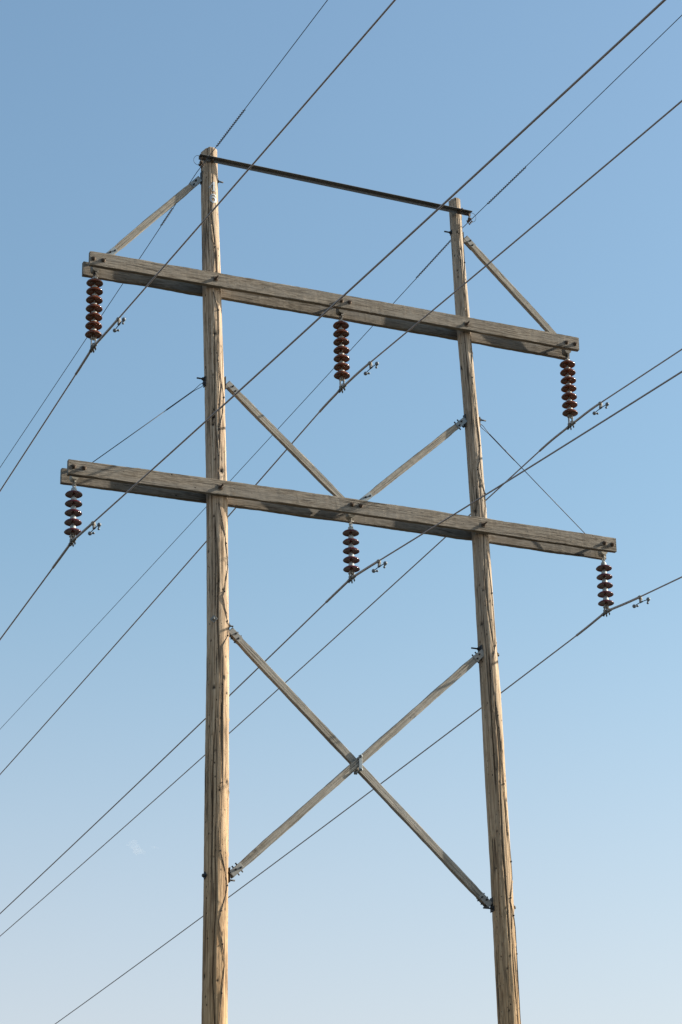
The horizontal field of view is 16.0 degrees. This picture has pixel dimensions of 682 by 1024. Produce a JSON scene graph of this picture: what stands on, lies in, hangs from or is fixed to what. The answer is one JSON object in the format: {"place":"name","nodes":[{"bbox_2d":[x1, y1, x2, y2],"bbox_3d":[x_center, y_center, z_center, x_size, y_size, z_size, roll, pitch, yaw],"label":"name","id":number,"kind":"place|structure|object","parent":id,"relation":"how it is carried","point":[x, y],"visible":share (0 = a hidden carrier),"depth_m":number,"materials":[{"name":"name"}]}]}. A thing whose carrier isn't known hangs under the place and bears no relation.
{"place":"outdoors","nodes":[
{"label":"outdoors","id":0,"kind":"place"},
{"bbox_2d":[0,0,681,1023],"label":"sky","id":1,"kind":"structure","parent":0,"point":[107,107],"materials":[{"name":"blue"}]},
{"bbox_3d":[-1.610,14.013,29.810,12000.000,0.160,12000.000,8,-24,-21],"label":"ground","id":2,"kind":"structure","parent":0,"visible":0},
{"bbox_2d":[60,147,616,1023],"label":"transmission tower","id":3,"kind":"structure","parent":2,"relation":"on","point":[216,491],"depth_m":36.22,"materials":[{"name":"brown wood"}]},
{"bbox_2d":[64,481,82,546],"bbox_3d":[-3.836,0.019,34.669,0.254,0.992,0.254,-8,-23,17],"label":"insulator string","id":4,"kind":"object","parent":3,"relation":"hanging from","point":[73,512],"visible":0.98,"depth_m":34.65,"materials":[{"name":"red ceramic"}]},
{"bbox_2d":[0,0,665,639],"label":"power line cable","id":5,"kind":"object","parent":4,"relation":"hanging from","point":[356,284],"visible":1,"depth_m":25.31,"materials":[{"name":"metal"}]},
{"bbox_2d":[88,521,100,535],"bbox_3d":[-3.419,0.221,33.673,0.113,0.184,0.493,3,-17,-23],"label":"vibration damper","id":6,"kind":"object","parent":5,"relation":"attached to","point":[93,525],"visible":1,"depth_m":33.66,"materials":[{"name":"metal"}]},
{"bbox_2d":[85,272,102,352],"bbox_3d":[-3.675,-2.992,36.002,0.254,1.337,0.254,-7,-23,14],"label":"insulator string","id":7,"kind":"object","parent":3,"relation":"hanging from","point":[94,309],"visible":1,"depth_m":35.98,"materials":[{"name":"brown ceramic"}]},
{"bbox_2d":[0,0,395,490],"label":"power line cable","id":8,"kind":"object","parent":7,"relation":"hanging from","point":[235,184],"visible":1,"depth_m":31.69,"materials":[{"name":"metal"}]},
{"bbox_2d":[113,317,125,332],"bbox_3d":[-3.172,-2.701,34.743,0.113,0.184,0.493,8,-20,-21],"label":"vibration damper","id":9,"kind":"object","parent":8,"relation":"attached to","point":[119,321],"visible":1,"depth_m":34.73,"materials":[{"name":"metal"}]},
{"bbox_2d":[0,0,327,466],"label":"shield wire","id":10,"kind":"object","parent":3,"relation":"attached to","point":[172,209],"visible":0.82,"depth_m":37.80,"materials":[{"name":"metal"}]},
{"bbox_2d":[216,110,244,146],"bbox_3d":[-1.664,-5.768,36.364,0.039,0.063,1.188,8,-24,-22],"label":"spiral damper","id":11,"kind":"object","parent":10,"relation":"attached to","point":[230,128],"visible":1,"depth_m":36.34,"materials":[{"name":"metal"}]},
{"bbox_2d":[0,15,681,728],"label":"shield wire","id":12,"kind":"object","parent":3,"relation":"attached to","point":[362,337],"visible":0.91,"depth_m":41.43,"materials":[{"name":"metal"}]},
{"bbox_2d":[416,241,450,278],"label":"spiral damper","id":13,"kind":"object","parent":12,"relation":"attached to","point":[433,259],"visible":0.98,"depth_m":40.11,"materials":[{"name":"metal"}]},
{"bbox_2d":[487,168,525,203],"bbox_3d":[2.584,-5.109,37.887,0.039,0.080,1.328,8,-24,-22],"label":"spiral damper","id":14,"kind":"object","parent":12,"relation":"attached to","point":[507,185],"visible":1,"depth_m":37.87,"materials":[{"name":"metal"}]},
{"bbox_2d":[333,313,349,392],"bbox_3d":[0.008,-2.467,37.433,0.254,1.337,0.254,-12,-25,25],"label":"insulator string","id":15,"kind":"object","parent":3,"relation":"hanging from","point":[341,349],"visible":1,"depth_m":37.41,"materials":[{"name":"brown ceramic"}]},
{"bbox_2d":[0,100,681,774],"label":"power line cable","id":16,"kind":"object","parent":15,"relation":"hanging from","point":[362,370],"visible":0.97,"depth_m":35.86,"materials":[{"name":"metal"}]},
{"bbox_2d":[364,361,378,374],"bbox_3d":[0.464,-2.167,36.292,0.113,0.184,0.493,7,-19,-22],"label":"vibration damper","id":17,"kind":"object","parent":16,"relation":"attached to","point":[370,367],"visible":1,"depth_m":36.28,"materials":[{"name":"metal"}]},
{"bbox_2d":[342,520,359,582],"bbox_3d":[0.152,0.588,36.219,0.254,0.992,0.254,-10,-24,22],"label":"insulator string","id":18,"kind":"object","parent":3,"relation":"hanging from","point":[351,550],"visible":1,"depth_m":36.19,"materials":[{"name":"red ceramic"}]},
{"bbox_2d":[0,371,681,913],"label":"power line cable","id":19,"kind":"object","parent":18,"relation":"hanging from","point":[346,583],"visible":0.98,"depth_m":35.51,"materials":[{"name":"metal"}]},
{"bbox_2d":[372,559,386,572],"bbox_3d":[0.572,0.786,35.190,0.113,0.184,0.493,11,-20,-20],"label":"vibration damper","id":20,"kind":"object","parent":19,"relation":"attached to","point":[379,565],"visible":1,"depth_m":35.17,"materials":[{"name":"metal"}]},
{"bbox_2d":[559,354,577,429],"bbox_3d":[3.659,-1.946,38.852,0.254,1.337,0.254,-15,-26,31],"label":"insulator string","id":21,"kind":"object","parent":3,"relation":"hanging from","point":[568,380],"visible":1,"depth_m":38.83,"materials":[{"name":"brown ceramic"}]},
{"bbox_2d":[0,349,681,935],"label":"power line cable","id":22,"kind":"object","parent":21,"relation":"hanging from","point":[376,599],"visible":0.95,"depth_m":44.65,"materials":[{"name":"metal"}]},
{"bbox_2d":[592,401,608,414],"bbox_3d":[4.069,-1.627,37.787,0.113,0.184,0.493,16,-22,-18],"label":"vibration damper","id":23,"kind":"object","parent":22,"relation":"attached to","point":[600,407],"visible":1,"depth_m":37.77,"materials":[{"name":"metal"}]},
{"bbox_2d":[596,556,613,616],"bbox_3d":[4.120,1.153,37.761,0.254,0.992,0.254,-14,-26,29],"label":"insulator string","id":24,"kind":"object","parent":3,"relation":"hanging from","point":[604,576],"visible":1,"depth_m":37.74,"materials":[{"name":"red ceramic"}]},
{"bbox_2d":[55,576,681,1023],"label":"power line cable","id":25,"kind":"object","parent":24,"relation":"hanging from","point":[405,764],"visible":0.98,"depth_m":43.20,"materials":[{"name":"metal"}]},
{"bbox_2d":[632,595,649,607],"bbox_3d":[4.562,1.359,36.689,0.113,0.184,0.493,6,-18,-22],"label":"vibration damper","id":26,"kind":"object","parent":25,"relation":"attached to","point":[640,601],"visible":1,"depth_m":36.67,"materials":[{"name":"metal"}]}
]}

